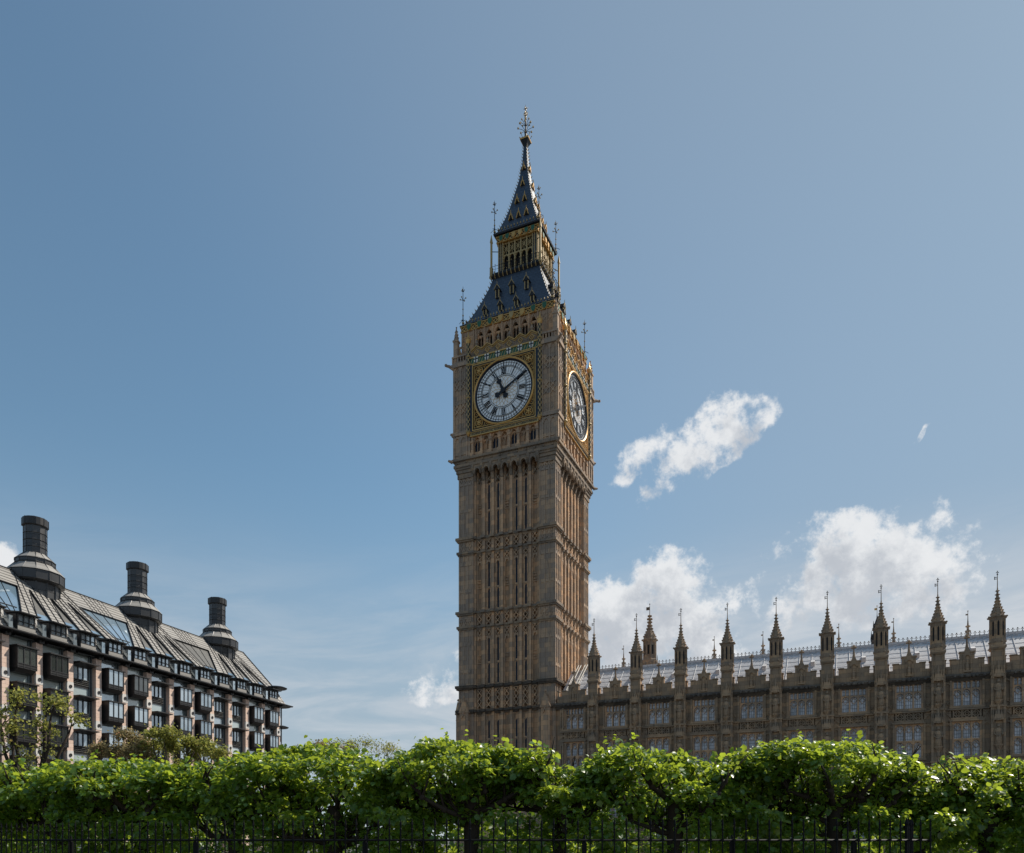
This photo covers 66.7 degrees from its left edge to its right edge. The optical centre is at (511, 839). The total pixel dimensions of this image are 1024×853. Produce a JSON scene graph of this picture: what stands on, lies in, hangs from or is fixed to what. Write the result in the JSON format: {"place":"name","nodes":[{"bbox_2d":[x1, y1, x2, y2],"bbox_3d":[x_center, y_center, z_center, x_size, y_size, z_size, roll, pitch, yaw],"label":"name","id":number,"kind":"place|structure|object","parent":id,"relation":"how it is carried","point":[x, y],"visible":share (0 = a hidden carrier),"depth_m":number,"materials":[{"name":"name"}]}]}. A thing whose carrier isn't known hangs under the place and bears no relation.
{"place":"outdoors","nodes":[
{"label":"outdoors","id":0,"kind":"place"},
{"bbox_2d":[0,515,292,852],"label":"office block","id":1,"kind":"structure","parent":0,"point":[129,659],"depth_m":92.68,"materials":[{"name":"stone"}]},
{"bbox_2d":[2,614,12,627],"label":"slit window","id":2,"kind":"structure","parent":1,"relation":"in","point":[8,618],"depth_m":77.62,"materials":[{"name":"glass"}]},
{"bbox_2d":[36,624,45,636],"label":"slit window","id":3,"kind":"structure","parent":1,"relation":"in","point":[42,628],"depth_m":81.18,"materials":[{"name":"glass"}]},
{"bbox_2d":[67,634,76,644],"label":"slit window","id":4,"kind":"structure","parent":1,"relation":"in","point":[73,637],"depth_m":84.81,"materials":[{"name":"glass"}]},
{"bbox_2d":[96,642,104,652],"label":"slit window","id":5,"kind":"structure","parent":1,"relation":"in","point":[101,645],"depth_m":88.40,"materials":[{"name":"grey glass"}]},
{"bbox_2d":[123,650,130,660],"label":"slit window","id":6,"kind":"structure","parent":1,"relation":"in","point":[127,653],"depth_m":92.04,"materials":[{"name":"grey glass"}]},
{"bbox_2d":[147,657,154,666],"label":"slit window","id":7,"kind":"structure","parent":1,"relation":"in","point":[151,659],"depth_m":95.66,"materials":[{"name":"grey glass"}]},
{"bbox_2d":[170,664,176,673],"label":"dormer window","id":8,"kind":"structure","parent":1,"relation":"in","point":[174,666],"depth_m":99.27,"materials":[{"name":"grey glass"}]},
{"bbox_2d":[191,670,197,678],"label":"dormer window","id":9,"kind":"structure","parent":1,"relation":"in","point":[195,672],"depth_m":102.90,"materials":[{"name":"grey glass"}]},
{"bbox_2d":[211,676,216,684],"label":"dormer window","id":10,"kind":"structure","parent":1,"relation":"in","point":[214,678],"depth_m":106.45,"materials":[{"name":"grey glass"}]},
{"bbox_2d":[229,681,234,689],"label":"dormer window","id":11,"kind":"structure","parent":1,"relation":"in","point":[232,683],"depth_m":110.04,"materials":[{"name":"glass"}]},
{"bbox_2d":[246,686,251,694],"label":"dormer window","id":12,"kind":"structure","parent":1,"relation":"in","point":[249,688],"depth_m":113.65,"materials":[{"name":"glass"}]},
{"bbox_2d":[263,691,267,698],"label":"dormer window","id":13,"kind":"structure","parent":1,"relation":"in","point":[265,693],"depth_m":117.29,"materials":[{"name":"glass"}]},
{"bbox_2d":[205,841,455,852],"bbox_3d":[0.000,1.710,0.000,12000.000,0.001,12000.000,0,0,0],"label":"ground","id":14,"kind":"structure","parent":0,"point":[382,846],"depth_m":132.13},
{"bbox_2d":[0,684,94,851],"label":"background tree","id":15,"kind":"object","parent":14,"relation":"on","point":[59,703],"visible":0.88,"depth_m":41.73,"materials":[{"name":"green plant"}]},
{"bbox_2d":[84,725,156,807],"bbox_3d":[-23.172,-2.543,46.208,3.896,8.498,4.015,0,0,-30],"label":"background tree","id":16,"kind":"object","parent":14,"relation":"on","point":[116,749],"visible":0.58,"depth_m":45.97,"materials":[{"name":"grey plant"}]},
{"bbox_2d":[128,723,230,851],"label":"background tree","id":17,"kind":"object","parent":14,"relation":"on","point":[205,747],"visible":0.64,"depth_m":46.47,"materials":[{"name":"green plant"}]},
{"bbox_2d":[274,739,360,850],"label":"background tree","id":18,"kind":"object","parent":14,"relation":"on","point":[319,742],"visible":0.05,"depth_m":69.53,"materials":[{"name":"green plant"}]},
{"bbox_2d":[315,733,404,827],"bbox_3d":[-11.725,-3.230,60.023,7.237,9.864,4.130,0,0,0],"label":"background tree","id":19,"kind":"object","parent":14,"relation":"on","point":[364,742],"visible":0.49,"depth_m":59.69,"materials":[{"name":"green plant"}]},
{"bbox_2d":[445,105,600,852],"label":"clock tower","id":20,"kind":"structure","parent":14,"relation":"on","point":[521,435],"depth_m":94.48,"materials":[{"name":"stone"}]},
{"bbox_2d":[475,439,479,451],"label":"gallery window","id":21,"kind":"structure","parent":20,"relation":"in","point":[477,443],"depth_m":95.21,"materials":[{"name":"black glass"}]},
{"bbox_2d":[487,483,490,534],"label":"lancet window","id":22,"kind":"structure","parent":20,"relation":"in","point":[488,487],"depth_m":95.28,"materials":[{"name":"black glass"}]},
{"bbox_2d":[487,562,490,609],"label":"lancet window","id":23,"kind":"structure","parent":20,"relation":"in","point":[488,566],"depth_m":95.28,"materials":[{"name":"black glass"}]},
{"bbox_2d":[487,638,490,683],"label":"lancet window","id":24,"kind":"structure","parent":20,"relation":"in","point":[488,642],"depth_m":95.28,"materials":[{"name":"black glass"}]},
{"bbox_2d":[487,720,490,745],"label":"lancet window","id":25,"kind":"structure","parent":20,"relation":"in","point":[488,723],"depth_m":95.28,"materials":[{"name":"black glass"}]},
{"bbox_2d":[493,435,497,447],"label":"gallery window","id":26,"kind":"structure","parent":20,"relation":"in","point":[495,441],"depth_m":94.28,"materials":[{"name":"black glass"}]},
{"bbox_2d":[496,481,499,533],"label":"lancet window","id":27,"kind":"structure","parent":20,"relation":"in","point":[497,483],"depth_m":94.80,"materials":[{"name":"black glass"}]},
{"bbox_2d":[496,560,499,607],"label":"lancet window","id":28,"kind":"structure","parent":20,"relation":"in","point":[497,565],"depth_m":94.80,"materials":[{"name":"black glass"}]},
{"bbox_2d":[496,637,499,683],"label":"lancet window","id":29,"kind":"structure","parent":20,"relation":"in","point":[497,641],"depth_m":94.80,"materials":[{"name":"black glass"}]},
{"bbox_2d":[496,719,499,744],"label":"lancet window","id":30,"kind":"structure","parent":20,"relation":"in","point":[497,721],"depth_m":94.80,"materials":[{"name":"black glass"}]},
{"bbox_2d":[511,431,516,443],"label":"gallery window","id":31,"kind":"structure","parent":20,"relation":"in","point":[514,437],"depth_m":93.23,"materials":[{"name":"black glass"}]},
{"bbox_2d":[515,478,518,529],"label":"lancet window","id":32,"kind":"structure","parent":20,"relation":"in","point":[516,481],"depth_m":93.83,"materials":[{"name":"black glass"}]},
{"bbox_2d":[515,558,518,605],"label":"lancet window","id":33,"kind":"structure","parent":20,"relation":"in","point":[516,560],"depth_m":93.83,"materials":[{"name":"black glass"}]},
{"bbox_2d":[515,635,518,681],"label":"lancet window","id":34,"kind":"structure","parent":20,"relation":"in","point":[516,637],"depth_m":93.83,"materials":[{"name":"black glass"}]},
{"bbox_2d":[515,718,518,750],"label":"lancet window","id":35,"kind":"structure","parent":20,"relation":"in","point":[516,720],"depth_m":93.83,"materials":[{"name":"black glass"}]},
{"bbox_2d":[524,476,527,528],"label":"lancet window","id":36,"kind":"structure","parent":20,"relation":"in","point":[525,479],"depth_m":93.33,"materials":[{"name":"black glass"}]},
{"bbox_2d":[524,556,527,604],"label":"lancet window","id":37,"kind":"structure","parent":20,"relation":"in","point":[525,559],"depth_m":93.33,"materials":[{"name":"black glass"}]},
{"bbox_2d":[524,634,527,680],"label":"lancet window","id":38,"kind":"structure","parent":20,"relation":"in","point":[525,637],"depth_m":93.33,"materials":[{"name":"black glass"}]},
{"bbox_2d":[524,717,527,749],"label":"lancet window","id":39,"kind":"structure","parent":20,"relation":"in","point":[525,720],"depth_m":93.33,"materials":[{"name":"black glass"}]},
{"bbox_2d":[530,426,535,439],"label":"gallery window","id":40,"kind":"structure","parent":20,"relation":"in","point":[533,433],"depth_m":92.26,"materials":[{"name":"black glass"}]},
{"bbox_2d":[572,495,572,539],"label":"lancet window","id":41,"kind":"structure","parent":20,"relation":"in","point":[572,495],"depth_m":98.52,"materials":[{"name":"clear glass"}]},
{"bbox_2d":[572,572,572,613],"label":"lancet window","id":42,"kind":"structure","parent":20,"relation":"in","point":[572,572],"depth_m":98.52,"materials":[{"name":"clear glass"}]},
{"bbox_2d":[0,0,1023,838],"label":"sky","id":43,"kind":"structure","parent":0,"point":[241,241],"materials":[{"name":"blue"}]},
{"bbox_2d":[555,571,1023,852],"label":"palace range","id":44,"kind":"structure","parent":0,"point":[937,694],"depth_m":80.48,"materials":[{"name":"stone"}]},
{"bbox_2d":[564,708,583,729],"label":"window","id":45,"kind":"structure","parent":44,"relation":"in","point":[575,717],"depth_m":90.61,"materials":[{"name":"glass"}]},
{"bbox_2d":[564,741,583,767],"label":"window","id":46,"kind":"structure","parent":44,"relation":"in","point":[576,749],"depth_m":90.63,"materials":[{"name":"glass"}]},
{"bbox_2d":[566,664,587,689],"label":"roof ladder","id":47,"kind":"object","parent":44,"relation":"on","point":[576,671],"visible":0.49,"depth_m":94.66,"materials":[{"name":"grey metal"}]},
{"bbox_2d":[605,705,625,726],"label":"window","id":48,"kind":"structure","parent":44,"relation":"in","point":[614,715],"depth_m":88.66,"materials":[{"name":"glass"}]},
{"bbox_2d":[605,739,625,749],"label":"window","id":49,"kind":"structure","parent":44,"relation":"in","point":[610,742],"depth_m":88.77,"materials":[{"name":"glass"}]},
{"bbox_2d":[609,808,626,837],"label":"window","id":50,"kind":"structure","parent":44,"relation":"in","point":[613,809],"depth_m":88.77,"materials":[{"name":"glass"}]},
{"bbox_2d":[641,604,657,664],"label":"octagonal turret","id":51,"kind":"object","parent":44,"relation":"on","point":[650,640],"visible":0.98,"depth_m":111.34,"materials":[{"name":"stone"}]},
{"bbox_2d":[648,702,669,724],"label":"window","id":52,"kind":"structure","parent":44,"relation":"in","point":[658,713],"depth_m":86.69,"materials":[{"name":"glass"}]},
{"bbox_2d":[648,737,669,756],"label":"window","id":53,"kind":"structure","parent":44,"relation":"in","point":[661,743],"depth_m":86.65,"materials":[{"name":"glass"}]},
{"bbox_2d":[692,699,715,721],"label":"window","id":54,"kind":"structure","parent":44,"relation":"in","point":[703,710],"depth_m":84.70,"materials":[{"name":"glass"}]},
{"bbox_2d":[692,734,715,765],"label":"window","id":55,"kind":"structure","parent":44,"relation":"in","point":[703,745],"depth_m":84.70,"materials":[{"name":"glass"}]},
{"bbox_2d":[739,695,763,718],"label":"window","id":56,"kind":"structure","parent":44,"relation":"in","point":[749,706],"depth_m":82.74,"materials":[{"name":"glass"}]},
{"bbox_2d":[739,732,763,751],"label":"window","id":57,"kind":"structure","parent":44,"relation":"in","point":[750,739],"depth_m":82.74,"materials":[{"name":"glass"}]},
{"bbox_2d":[789,692,814,715],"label":"window","id":58,"kind":"structure","parent":44,"relation":"in","point":[799,703],"depth_m":80.75,"materials":[{"name":"glass"}]},
{"bbox_2d":[789,729,814,742],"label":"window","id":59,"kind":"structure","parent":44,"relation":"in","point":[809,734],"depth_m":80.64,"materials":[{"name":"glass"}]},
{"bbox_2d":[840,688,867,712],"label":"window","id":60,"kind":"structure","parent":44,"relation":"in","point":[851,700],"depth_m":78.80,"materials":[{"name":"glass"}]},
{"bbox_2d":[840,726,867,741],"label":"window","id":61,"kind":"structure","parent":44,"relation":"in","point":[852,732],"depth_m":78.80,"materials":[{"name":"glass"}]},
{"bbox_2d":[895,684,922,709],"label":"window","id":62,"kind":"structure","parent":44,"relation":"in","point":[906,696],"depth_m":76.80,"materials":[{"name":"glass"}]},
{"bbox_2d":[895,723,922,757],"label":"window","id":63,"kind":"structure","parent":44,"relation":"in","point":[909,736],"depth_m":76.79,"materials":[{"name":"glass"}]},
{"bbox_2d":[952,680,981,705],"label":"window","id":64,"kind":"structure","parent":44,"relation":"in","point":[964,693],"depth_m":74.81,"materials":[{"name":"glass"}]},
{"bbox_2d":[952,720,981,756],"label":"window","id":65,"kind":"structure","parent":44,"relation":"in","point":[966,735],"depth_m":74.81,"materials":[{"name":"glass"}]},
{"bbox_2d":[1012,677,1023,702],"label":"window","id":66,"kind":"structure","parent":44,"relation":"in","point":[1018,682],"depth_m":73.14,"materials":[{"name":"glass"}]},
{"bbox_2d":[1012,718,1023,754],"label":"window","id":67,"kind":"structure","parent":44,"relation":"in","point":[1018,723],"depth_m":73.14,"materials":[{"name":"glass"}]},
{"bbox_2d":[870,608,877,643],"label":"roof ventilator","id":68,"kind":"object","parent":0,"point":[872,636],"visible":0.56,"depth_m":103.72,"materials":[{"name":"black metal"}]},
{"label":"lawn","id":69,"kind":"structure","parent":0,"visible":0},
{"bbox_2d":[0,760,34,852],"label":"lime tree","id":70,"kind":"object","parent":69,"relation":"on","point":[8,827],"visible":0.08,"depth_m":15.32,"materials":[{"name":"green plant"}]},
{"bbox_2d":[0,749,154,852],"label":"lime tree","id":71,"kind":"object","parent":69,"relation":"on","point":[25,801],"visible":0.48,"depth_m":14.61,"materials":[{"name":"green plant"}]},
{"bbox_2d":[32,751,227,852],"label":"lime tree","id":72,"kind":"object","parent":69,"relation":"on","point":[96,787],"visible":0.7,"depth_m":14.09,"materials":[{"name":"green plant"}]},
{"bbox_2d":[121,744,322,852],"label":"lime tree","id":73,"kind":"object","parent":69,"relation":"on","point":[216,788],"visible":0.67,"depth_m":13.71,"materials":[{"name":"green plant"}]},
{"bbox_2d":[223,735,440,852],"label":"lime tree","id":74,"kind":"object","parent":69,"relation":"on","point":[295,766],"visible":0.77,"depth_m":13.52,"materials":[{"name":"green plant"}]},
{"bbox_2d":[344,728,495,852],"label":"lime tree","id":75,"kind":"object","parent":69,"relation":"on","point":[413,811],"visible":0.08,"depth_m":14.23,"materials":[{"name":"green plant"}]},
{"bbox_2d":[361,731,567,852],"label":"lime tree","id":76,"kind":"object","parent":69,"relation":"on","point":[412,768],"visible":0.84,"depth_m":13.12,"materials":[{"name":"green plant"}]},
{"bbox_2d":[2,765,1023,852],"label":"hedge","id":77,"kind":"object","parent":69,"relation":"on","point":[211,849],"visible":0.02,"depth_m":20.20,"materials":[{"name":"green plant"}]},
{"bbox_2d":[473,736,645,852],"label":"lime tree","id":78,"kind":"object","parent":69,"relation":"on","point":[559,810],"visible":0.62,"depth_m":13.13,"materials":[{"name":"green plant"}]},
{"bbox_2d":[568,732,783,852],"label":"lime tree","id":79,"kind":"object","parent":69,"relation":"on","point":[711,788],"visible":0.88,"depth_m":13.04,"materials":[{"name":"green plant"}]},
{"bbox_2d":[676,735,859,852],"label":"lime tree","id":80,"kind":"object","parent":69,"relation":"on","point":[750,787],"visible":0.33,"depth_m":13.43,"materials":[{"name":"green plant"}]},
{"bbox_2d":[727,729,971,852],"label":"lime tree","id":81,"kind":"object","parent":69,"relation":"on","point":[877,764],"visible":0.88,"depth_m":12.99,"materials":[{"name":"green plant"}]},
{"bbox_2d":[812,729,1023,852],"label":"lime tree","id":82,"kind":"object","parent":69,"relation":"on","point":[941,843],"visible":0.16,"depth_m":13.52,"materials":[{"name":"green plant"}]},
{"bbox_2d":[888,752,1023,852],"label":"lime tree","id":83,"kind":"object","parent":69,"relation":"on","point":[983,817],"visible":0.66,"depth_m":13.10,"materials":[{"name":"green plant"}]},
{"bbox_2d":[970,759,1023,846],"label":"lime tree","id":84,"kind":"object","parent":69,"relation":"on","point":[1020,829],"visible":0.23,"depth_m":13.42,"materials":[{"name":"green plant"}]},
{"label":"pavement","id":85,"kind":"structure","parent":0,"visible":0},
{"bbox_2d":[0,818,931,852],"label":"iron railing","id":86,"kind":"object","parent":85,"relation":"on","point":[909,839],"visible":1,"depth_m":10.49,"materials":[{"name":"metal"}]}
]}

